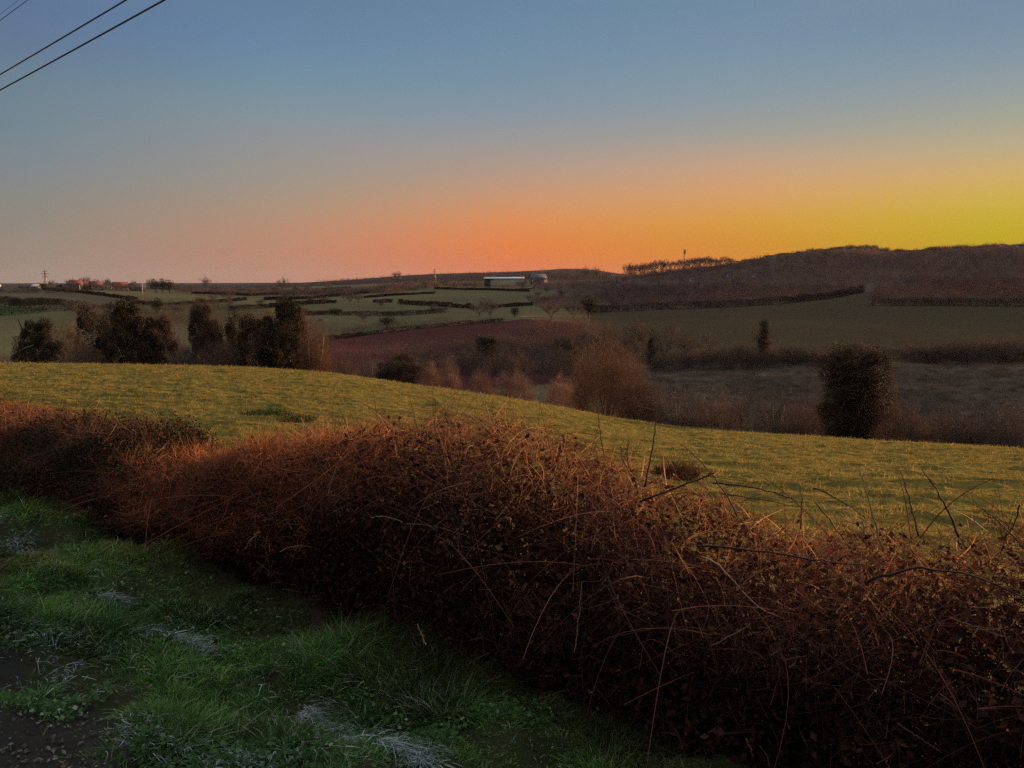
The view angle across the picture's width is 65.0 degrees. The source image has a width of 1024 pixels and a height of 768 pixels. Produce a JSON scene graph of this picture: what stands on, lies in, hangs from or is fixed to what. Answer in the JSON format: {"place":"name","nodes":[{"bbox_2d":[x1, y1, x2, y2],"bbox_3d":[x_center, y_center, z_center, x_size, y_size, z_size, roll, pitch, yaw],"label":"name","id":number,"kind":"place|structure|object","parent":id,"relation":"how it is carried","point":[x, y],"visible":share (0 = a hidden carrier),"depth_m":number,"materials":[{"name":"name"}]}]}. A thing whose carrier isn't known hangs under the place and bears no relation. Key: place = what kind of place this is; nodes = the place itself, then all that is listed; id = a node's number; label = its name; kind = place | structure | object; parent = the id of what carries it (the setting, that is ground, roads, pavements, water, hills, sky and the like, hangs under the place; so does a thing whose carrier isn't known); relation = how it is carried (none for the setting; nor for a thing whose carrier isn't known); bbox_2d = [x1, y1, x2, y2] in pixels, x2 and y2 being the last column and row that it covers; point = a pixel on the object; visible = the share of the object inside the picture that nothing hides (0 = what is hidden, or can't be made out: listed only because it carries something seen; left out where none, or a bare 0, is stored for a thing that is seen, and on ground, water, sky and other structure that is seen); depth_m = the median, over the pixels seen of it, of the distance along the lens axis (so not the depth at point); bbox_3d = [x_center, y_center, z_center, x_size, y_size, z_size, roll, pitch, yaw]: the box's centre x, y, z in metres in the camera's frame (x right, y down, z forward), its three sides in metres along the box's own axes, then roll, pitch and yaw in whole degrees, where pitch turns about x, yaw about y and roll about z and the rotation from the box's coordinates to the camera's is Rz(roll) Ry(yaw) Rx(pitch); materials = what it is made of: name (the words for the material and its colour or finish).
{"place":"outdoors","nodes":[
{"label":"outdoors","id":0,"kind":"place"},
{"bbox_2d":[0,0,126,74],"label":"power cable","id":1,"kind":"object","parent":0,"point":[113,7],"visible":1,"depth_m":19.27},
{"bbox_2d":[0,290,136,307],"bbox_3d":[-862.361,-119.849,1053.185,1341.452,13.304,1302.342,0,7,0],"label":"stubble field","id":2,"kind":"structure","parent":0,"point":[52,295],"depth_m":557.32,"materials":[{"name":"plant"}]},
{"bbox_2d":[0,0,165,90],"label":"power cable","id":3,"kind":"object","parent":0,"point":[125,21],"visible":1,"depth_m":17.78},
{"bbox_2d":[0,622,191,767],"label":"road","id":4,"kind":"structure","parent":0,"point":[13,669],"depth_m":3.22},
{"bbox_2d":[0,565,405,767],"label":"fallen leaves","id":5,"kind":"object","parent":4,"relation":"on","point":[24,745],"visible":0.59,"depth_m":3.16,"materials":[{"name":"plant"}]},
{"bbox_2d":[0,513,462,767],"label":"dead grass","id":6,"kind":"structure","parent":0,"point":[402,745],"depth_m":3.44,"materials":[{"name":"grey plant"}]},
{"bbox_2d":[0,271,532,289],"bbox_3d":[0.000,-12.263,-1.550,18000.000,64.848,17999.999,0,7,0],"label":"hills","id":7,"kind":"structure","parent":0,"point":[182,285],"depth_m":2611.81,"materials":[{"name":"plant"}]},
{"bbox_2d":[0,481,800,767],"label":"verge","id":8,"kind":"structure","parent":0,"point":[37,653],"depth_m":4.13,"materials":[{"name":"plant"}]},
{"bbox_2d":[0,498,563,767],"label":"clover","id":9,"kind":"object","parent":8,"relation":"on","point":[431,733],"visible":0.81,"depth_m":3.59,"materials":[{"name":"green plant"}]},
{"bbox_2d":[0,370,1023,767],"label":"hedge","id":10,"kind":"object","parent":8,"relation":"on","point":[338,540],"visible":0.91,"depth_m":4.06,"materials":[{"name":"brown plant"}]},
{"bbox_2d":[696,545,863,567],"bbox_3d":[1.088,0.700,3.308,0.666,0.050,0.047,4,8,29],"label":"bramble cane","id":11,"kind":"object","parent":10,"relation":"on","point":[743,549],"visible":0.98,"depth_m":3.31,"materials":[{"name":"brown plant"}]},
{"bbox_2d":[867,566,1023,597],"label":"bramble cane","id":12,"kind":"object","parent":10,"relation":"attached to","point":[904,570],"visible":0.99,"depth_m":2.89,"materials":[{"name":"brown plant"}]},
{"bbox_2d":[276,319,592,389],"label":"bracken slope","id":13,"kind":"structure","parent":0,"point":[438,332],"depth_m":274.95,"materials":[{"name":"plant"}]},
{"bbox_2d":[327,318,504,339],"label":"hedgerow","id":14,"kind":"object","parent":13,"relation":"on","point":[346,335],"visible":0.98,"depth_m":321.52,"materials":[{"name":"plant"}]},
{"bbox_2d":[472,334,501,361],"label":"dark tree","id":15,"kind":"object","parent":13,"relation":"on","point":[488,339],"visible":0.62,"depth_m":214.04,"materials":[{"name":"green plant"}]},
{"bbox_2d":[475,351,532,380],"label":"bare tree","id":16,"kind":"object","parent":13,"relation":"on","point":[498,359],"visible":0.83,"depth_m":169.50,"materials":[{"name":"brown plant"}]},
{"bbox_2d":[394,288,569,305],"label":"field","id":17,"kind":"structure","parent":0,"point":[458,296],"depth_m":774.90,"materials":[{"name":"green plant"}]},
{"bbox_2d":[434,287,529,291],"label":"hedgerow","id":18,"kind":"object","parent":17,"relation":"on","point":[486,288],"visible":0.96,"depth_m":943.83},
{"bbox_2d":[0,280,1005,414],"bbox_3d":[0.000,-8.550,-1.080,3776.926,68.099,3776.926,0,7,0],"label":"meadow","id":19,"kind":"structure","parent":0,"point":[10,325],"depth_m":424.92,"materials":[{"name":"green plant"}]},
{"bbox_2d":[0,295,65,305],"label":"hedgerow","id":20,"kind":"object","parent":19,"relation":"on","point":[14,300],"visible":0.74,"depth_m":469.14,"materials":[{"name":"plant"}]},
{"bbox_2d":[8,316,68,362],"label":"ivy clad tree","id":21,"kind":"object","parent":19,"relation":"on","point":[38,340],"visible":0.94,"depth_m":105.03,"materials":[{"name":"green plant"}]},
{"bbox_2d":[0,285,78,292],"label":"thicket","id":22,"kind":"object","parent":19,"relation":"on","point":[35,289],"visible":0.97,"depth_m":632.68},
{"bbox_2d":[0,298,81,315],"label":"hedgerow","id":23,"kind":"object","parent":19,"relation":"on","point":[41,306],"visible":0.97,"depth_m":406.28,"materials":[{"name":"plant"}]},
{"bbox_2d":[49,319,85,361],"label":"bare tree","id":24,"kind":"object","parent":19,"relation":"on","point":[67,330],"visible":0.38,"depth_m":111.40,"materials":[{"name":"brown plant"}]},
{"bbox_2d":[41,287,137,299],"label":"hedgerow","id":25,"kind":"object","parent":19,"relation":"on","point":[98,293],"visible":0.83,"depth_m":582.53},
{"bbox_2d":[65,301,130,363],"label":"ivy clad tree","id":26,"kind":"object","parent":19,"relation":"on","point":[81,323],"visible":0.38,"depth_m":106.69,"materials":[{"name":"green plant"}]},
{"bbox_2d":[92,295,160,364],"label":"ivy clad tree","id":27,"kind":"object","parent":19,"relation":"on","point":[128,320],"visible":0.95,"depth_m":102.55,"materials":[{"name":"green plant"}]},
{"bbox_2d":[136,312,181,364],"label":"ivy clad tree","id":28,"kind":"object","parent":19,"relation":"on","point":[159,327],"visible":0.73,"depth_m":105.30,"materials":[{"name":"green plant"}]},
{"bbox_2d":[58,296,272,330],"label":"thicket","id":29,"kind":"object","parent":19,"relation":"on","point":[144,310],"visible":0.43,"depth_m":400.88,"materials":[{"name":"plant"}]},
{"bbox_2d":[181,297,223,365],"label":"ivy clad tree","id":30,"kind":"object","parent":19,"relation":"on","point":[202,333],"visible":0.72,"depth_m":105.06,"materials":[{"name":"green plant"}]},
{"bbox_2d":[196,308,258,365],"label":"ivy clad tree","id":31,"kind":"object","parent":19,"relation":"on","point":[229,329],"visible":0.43,"depth_m":103.91,"materials":[{"name":"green plant"}]},
{"bbox_2d":[221,313,285,368],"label":"ivy clad tree","id":32,"kind":"object","parent":19,"relation":"on","point":[258,329],"visible":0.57,"depth_m":101.91,"materials":[{"name":"green plant"}]},
{"bbox_2d":[176,285,382,295],"bbox_3d":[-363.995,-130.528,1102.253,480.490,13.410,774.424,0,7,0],"label":"thicket","id":33,"kind":"object","parent":19,"relation":"on","point":[268,290],"visible":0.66,"depth_m":796.93,"materials":[{"name":"plant"}]},
{"bbox_2d":[228,299,336,310],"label":"hedgerow","id":34,"kind":"object","parent":19,"relation":"on","point":[305,302],"visible":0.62,"depth_m":496.94,"materials":[{"name":"plant"}]},
{"bbox_2d":[255,294,333,369],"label":"ivy clad tree","id":35,"kind":"object","parent":19,"relation":"on","point":[283,333],"visible":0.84,"depth_m":99.81,"materials":[{"name":"green plant"}]},
{"bbox_2d":[263,290,368,299],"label":"hedgerow","id":36,"kind":"object","parent":19,"relation":"on","point":[316,296],"visible":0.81,"depth_m":668.13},
{"bbox_2d":[242,310,454,337],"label":"thicket","id":37,"kind":"object","parent":19,"relation":"on","point":[349,329],"visible":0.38,"depth_m":352.83,"materials":[{"name":"plant"}]},
{"bbox_2d":[302,307,447,315],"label":"hedgerow","id":38,"kind":"object","parent":19,"relation":"on","point":[326,312],"visible":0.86,"depth_m":447.10,"materials":[{"name":"plant"}]},
{"bbox_2d":[366,280,483,293],"bbox_3d":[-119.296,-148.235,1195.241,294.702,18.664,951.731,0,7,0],"label":"thicket","id":39,"kind":"object","parent":19,"relation":"on","point":[399,287],"visible":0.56,"depth_m":1049.91,"materials":[{"name":"plant"}]},
{"bbox_2d":[397,299,471,308],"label":"hedgerow","id":40,"kind":"object","parent":19,"relation":"on","point":[424,303],"visible":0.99,"depth_m":522.29,"materials":[{"name":"plant"}]},
{"bbox_2d":[283,308,604,373],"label":"thicket","id":41,"kind":"object","parent":19,"relation":"on","point":[544,334],"visible":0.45,"depth_m":241.63,"materials":[{"name":"plant"}]},
{"bbox_2d":[316,268,614,284],"bbox_3d":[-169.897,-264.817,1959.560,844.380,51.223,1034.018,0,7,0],"label":"wood","id":42,"kind":"object","parent":19,"relation":"on","point":[525,274],"visible":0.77,"depth_m":1942.17,"materials":[{"name":"plant"}]},
{"bbox_2d":[408,338,594,390],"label":"thicket","id":43,"kind":"object","parent":19,"relation":"on","point":[498,374],"visible":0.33,"depth_m":184.80,"materials":[{"name":"plant"}]},
{"bbox_2d":[484,277,534,286],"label":"industrial hall","id":44,"kind":"structure","parent":19,"relation":"on","point":[499,281],"depth_m":1002.45,"materials":[{"name":"metal"}]},
{"bbox_2d":[498,345,537,380],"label":"bare tree","id":45,"kind":"object","parent":19,"relation":"on","point":[517,366],"visible":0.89,"depth_m":166.48,"materials":[{"name":"brown plant"}]},
{"bbox_2d":[534,354,584,380],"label":"bare tree","id":46,"kind":"object","parent":19,"relation":"on","point":[557,369],"visible":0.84,"depth_m":180.93,"materials":[{"name":"brown plant"}]},
{"bbox_2d":[552,340,590,382],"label":"bare tree","id":47,"kind":"object","parent":19,"relation":"on","point":[571,356],"visible":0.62,"depth_m":184.19,"materials":[{"name":"brown plant"}]},
{"bbox_2d":[529,279,626,309],"bbox_3d":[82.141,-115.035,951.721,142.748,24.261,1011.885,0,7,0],"label":"thicket","id":48,"kind":"object","parent":19,"relation":"on","point":[573,286],"visible":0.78,"depth_m":781.05,"materials":[{"name":"plant"}]},
{"bbox_2d":[578,294,599,318],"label":"dark tree","id":49,"kind":"object","parent":19,"relation":"on","point":[589,305],"visible":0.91,"depth_m":356.76,"materials":[{"name":"green plant"}]},
{"bbox_2d":[602,334,645,363],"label":"bare tree","id":50,"kind":"object","parent":19,"relation":"on","point":[621,340],"visible":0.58,"depth_m":214.53,"materials":[{"name":"brown plant"}]},
{"bbox_2d":[587,330,841,365],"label":"thicket","id":51,"kind":"object","parent":19,"relation":"on","point":[671,353],"visible":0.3,"depth_m":222.90,"materials":[{"name":"plant"}]},
{"bbox_2d":[591,277,866,306],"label":"wood","id":52,"kind":"object","parent":19,"relation":"on","point":[640,290],"visible":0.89,"depth_m":592.50,"materials":[{"name":"plant"}]},
{"bbox_2d":[598,387,1023,435],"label":"thicket","id":53,"kind":"object","parent":19,"relation":"on","point":[830,401],"visible":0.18,"depth_m":153.02,"materials":[{"name":"plant"}]},
{"bbox_2d":[866,274,1023,302],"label":"wood","id":54,"kind":"object","parent":19,"relation":"on","point":[1004,292],"visible":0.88,"depth_m":496.91,"materials":[{"name":"plant"}]},
{"bbox_2d":[982,340,1023,362],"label":"bare tree","id":55,"kind":"object","parent":19,"relation":"on","point":[1009,352],"visible":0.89,"depth_m":199.16,"materials":[{"name":"brown plant"}]},
{"bbox_2d":[0,359,1023,767],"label":"pasture","id":56,"kind":"structure","parent":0,"point":[308,405],"depth_m":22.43,"materials":[{"name":"plant"}]},
{"bbox_2d":[57,339,103,363],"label":"bare shrub","id":57,"kind":"object","parent":56,"relation":"on","point":[80,358],"visible":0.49,"depth_m":99.97,"materials":[{"name":"brown plant"}]},
{"bbox_2d":[0,395,231,531],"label":"evergreen shrub","id":58,"kind":"object","parent":56,"relation":"on","point":[33,442],"visible":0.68,"depth_m":7.38,"materials":[{"name":"brown plant"}]},
{"bbox_2d":[165,340,202,364],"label":"bare shrub","id":59,"kind":"object","parent":56,"relation":"on","point":[185,360],"visible":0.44,"depth_m":100.17,"materials":[{"name":"brown plant"}]},
{"bbox_2d":[196,337,241,365],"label":"bare shrub","id":60,"kind":"object","parent":56,"relation":"on","point":[213,362],"visible":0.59,"depth_m":99.94,"materials":[{"name":"brown plant"}]},
{"bbox_2d":[238,405,293,416],"bbox_3d":[-6.424,0.689,20.839,1.493,0.434,1.560,0,7,0],"label":"nettle patch","id":61,"kind":"object","parent":56,"relation":"on","point":[269,411],"visible":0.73,"depth_m":20.85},
{"bbox_2d":[273,411,317,422],"bbox_3d":[-5.337,0.821,19.778,1.147,0.388,1.129,0,7,0],"label":"nettle patch","id":62,"kind":"object","parent":56,"relation":"on","point":[303,417],"visible":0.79,"depth_m":19.76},
{"bbox_2d":[288,315,337,372],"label":"bare tree","id":63,"kind":"object","parent":56,"relation":"on","point":[320,358],"visible":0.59,"depth_m":98.71,"materials":[{"name":"brown plant"}]},
{"bbox_2d":[328,350,363,375],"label":"bare shrub","id":64,"kind":"object","parent":56,"relation":"on","point":[351,369],"visible":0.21,"depth_m":97.26,"materials":[{"name":"brown plant"}]},
{"bbox_2d":[357,347,387,377],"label":"bare shrub","id":65,"kind":"object","parent":56,"relation":"on","point":[370,367],"visible":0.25,"depth_m":95.26,"materials":[{"name":"brown plant"}]},
{"bbox_2d":[369,350,422,381],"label":"ivy bush","id":66,"kind":"object","parent":56,"relation":"on","point":[393,373],"visible":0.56,"depth_m":91.77,"materials":[{"name":"green plant"}]},
{"bbox_2d":[397,355,436,385],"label":"ivy bush","id":67,"kind":"object","parent":56,"relation":"on","point":[410,376],"visible":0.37,"depth_m":91.82,"materials":[{"name":"green plant"}]},
{"bbox_2d":[414,355,444,386],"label":"bare shrub","id":68,"kind":"object","parent":56,"relation":"on","point":[431,381],"visible":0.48,"depth_m":89.36,"materials":[{"name":"brown plant"}]},
{"bbox_2d":[435,349,464,390],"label":"bare tree","id":69,"kind":"object","parent":56,"relation":"on","point":[450,381],"visible":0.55,"depth_m":86.35,"materials":[{"name":"brown plant"}]},
{"bbox_2d":[468,362,494,394],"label":"bare shrub","id":70,"kind":"object","parent":56,"relation":"on","point":[477,389],"visible":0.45,"depth_m":86.36,"materials":[{"name":"brown plant"}]},
{"bbox_2d":[487,364,538,401],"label":"bare shrub","id":71,"kind":"object","parent":56,"relation":"on","point":[530,394],"visible":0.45,"depth_m":83.32,"materials":[{"name":"brown plant"}]},
{"bbox_2d":[536,370,579,408],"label":"bare shrub","id":72,"kind":"object","parent":56,"relation":"on","point":[553,394],"visible":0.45,"depth_m":80.32,"materials":[{"name":"brown plant"}]},
{"bbox_2d":[560,329,657,421],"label":"bare tree","id":73,"kind":"object","parent":56,"relation":"on","point":[585,393],"visible":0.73,"depth_m":73.60,"materials":[{"name":"brown plant"}]},
{"bbox_2d":[648,453,703,480],"bbox_3d":[2.978,1.477,14.522,1.192,0.655,1.185,0,7,0],"label":"dead plant clump","id":74,"kind":"object","parent":56,"relation":"on","point":[678,465],"visible":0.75,"depth_m":14.44,"materials":[{"name":"plant"}]},
{"bbox_2d":[0,0,1023,282],"label":"sky","id":75,"kind":"structure","parent":0,"point":[222,141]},
{"bbox_2d":[532,247,1023,311],"bbox_3d":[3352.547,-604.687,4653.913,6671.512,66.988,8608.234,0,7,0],"label":"woodland floor","id":76,"kind":"structure","parent":0,"point":[867,283],"depth_m":789.38,"materials":[{"name":"plant"}]},
{"bbox_2d":[619,255,768,278],"bbox_3d":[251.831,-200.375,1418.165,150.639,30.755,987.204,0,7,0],"label":"wood","id":77,"kind":"object","parent":76,"relation":"on","point":[697,266],"visible":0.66,"depth_m":1030.04,"materials":[{"name":"plant"}]},
{"bbox_2d":[612,241,1023,284],"bbox_3d":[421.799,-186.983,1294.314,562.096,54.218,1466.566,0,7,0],"label":"wood","id":78,"kind":"object","parent":76,"relation":"on","point":[856,267],"visible":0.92,"depth_m":814.05,"materials":[{"name":"plant"}]},
{"bbox_2d":[590,292,1023,366],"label":"hillside field","id":79,"kind":"structure","parent":0,"point":[821,322],"depth_m":328.75,"materials":[{"name":"green plant"}]},
{"bbox_2d":[588,320,629,345],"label":"bare tree","id":80,"kind":"object","parent":79,"relation":"on","point":[609,330],"visible":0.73,"depth_m":230.90,"materials":[{"name":"brown plant"}]},
{"bbox_2d":[616,320,651,357],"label":"bare tree","id":81,"kind":"object","parent":79,"relation":"on","point":[638,336],"visible":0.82,"depth_m":227.01,"materials":[{"name":"brown plant"}]},
{"bbox_2d":[637,337,661,361],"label":"dark tree","id":82,"kind":"object","parent":79,"relation":"on","point":[651,348],"visible":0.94,"depth_m":217.95,"materials":[{"name":"green plant"}]},
{"bbox_2d":[639,314,691,356],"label":"bare tree","id":83,"kind":"object","parent":79,"relation":"on","point":[671,335],"visible":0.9,"depth_m":221.87,"materials":[{"name":"brown plant"}]},
{"bbox_2d":[587,284,865,312],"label":"hedgerow","id":84,"kind":"object","parent":79,"relation":"on","point":[859,289],"visible":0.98,"depth_m":446.83,"materials":[{"name":"plant"}]},
{"bbox_2d":[639,342,840,372],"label":"copse","id":85,"kind":"object","parent":79,"relation":"on","point":[748,359],"visible":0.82,"depth_m":206.22,"materials":[{"name":"plant"}]},
{"bbox_2d":[746,318,779,356],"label":"bare tree","id":86,"kind":"object","parent":79,"relation":"on","point":[761,338],"visible":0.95,"depth_m":219.65,"materials":[{"name":"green plant"}]},
{"bbox_2d":[866,296,1023,306],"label":"hedgerow","id":87,"kind":"object","parent":79,"relation":"on","point":[960,299],"visible":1,"depth_m":421.27,"materials":[{"name":"plant"}]},
{"bbox_2d":[886,335,1023,364],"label":"copse","id":88,"kind":"object","parent":79,"relation":"on","point":[956,359],"visible":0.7,"depth_m":202.72,"materials":[{"name":"plant"}]},
{"bbox_2d":[954,338,1004,360],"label":"bare tree","id":89,"kind":"object","parent":79,"relation":"on","point":[977,350],"visible":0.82,"depth_m":204.53,"materials":[{"name":"brown plant"}]},
{"bbox_2d":[605,362,1023,446],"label":"rough meadow","id":90,"kind":"structure","parent":0,"point":[795,369],"depth_m":182.37,"materials":[{"name":"grey plant"}]},
{"bbox_2d":[590,333,636,387],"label":"bare tree","id":91,"kind":"object","parent":90,"relation":"on","point":[600,340],"visible":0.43,"depth_m":175.24,"materials":[{"name":"brown plant"}]},
{"bbox_2d":[619,360,670,424],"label":"bare shrub","id":92,"kind":"object","parent":90,"relation":"on","point":[650,402],"visible":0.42,"depth_m":74.18,"materials":[{"name":"brown plant"}]},
{"bbox_2d":[647,379,710,427],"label":"bare shrub","id":93,"kind":"object","parent":90,"relation":"on","point":[672,418],"visible":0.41,"depth_m":76.42,"materials":[{"name":"brown plant"}]},
{"bbox_2d":[682,382,752,431],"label":"bare shrub","id":94,"kind":"object","parent":90,"relation":"on","point":[715,422],"visible":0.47,"depth_m":74.44,"materials":[{"name":"brown plant"}]},
{"bbox_2d":[727,389,769,431],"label":"bare tree","id":95,"kind":"object","parent":90,"relation":"on","point":[742,416],"visible":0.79,"depth_m":74.57,"materials":[{"name":"brown plant"}]},
{"bbox_2d":[745,389,810,434],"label":"bare shrub","id":96,"kind":"object","parent":90,"relation":"on","point":[772,425],"visible":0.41,"depth_m":72.63,"materials":[{"name":"brown plant"}]},
{"bbox_2d":[773,387,828,435],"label":"bare shrub","id":97,"kind":"object","parent":90,"relation":"on","point":[808,412],"visible":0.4,"depth_m":70.75,"materials":[{"name":"brown plant"}]},
{"bbox_2d":[663,379,1010,421],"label":"scrub","id":98,"kind":"object","parent":90,"relation":"on","point":[834,401],"visible":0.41,"depth_m":167.10,"materials":[{"name":"plant"}]},
{"bbox_2d":[801,317,905,440],"bbox_3d":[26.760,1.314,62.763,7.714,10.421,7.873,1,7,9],"label":"ivy clad tree","id":99,"kind":"object","parent":90,"relation":"on","point":[850,395],"visible":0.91,"depth_m":61.62,"materials":[{"name":"green plant"}]},
{"bbox_2d":[862,395,935,441],"bbox_3d":[29.794,3.296,60.769,6.010,5.227,5.677,-2,8,-18],"label":"bare shrub","id":100,"kind":"object","parent":90,"relation":"on","point":[894,432],"visible":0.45,"depth_m":60.59,"materials":[{"name":"brown plant"}]},
{"bbox_2d":[905,400,979,444],"bbox_3d":[32.218,3.387,58.798,5.992,4.777,5.659,-3,8,-24],"label":"bare shrub","id":101,"kind":"object","parent":90,"relation":"on","point":[943,431],"visible":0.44,"depth_m":58.72,"materials":[{"name":"brown plant"}]},
{"bbox_2d":[941,397,1014,446],"bbox_3d":[32.714,3.222,56.868,5.580,4.631,5.928,-3,8,-24],"label":"bare shrub","id":102,"kind":"object","parent":90,"relation":"on","point":[970,441],"visible":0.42,"depth_m":56.57,"materials":[{"name":"brown plant"}]},
{"bbox_2d":[970,395,1023,448],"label":"bare shrub","id":103,"kind":"object","parent":90,"relation":"on","point":[1008,441],"visible":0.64,"depth_m":54.64,"materials":[{"name":"brown plant"}]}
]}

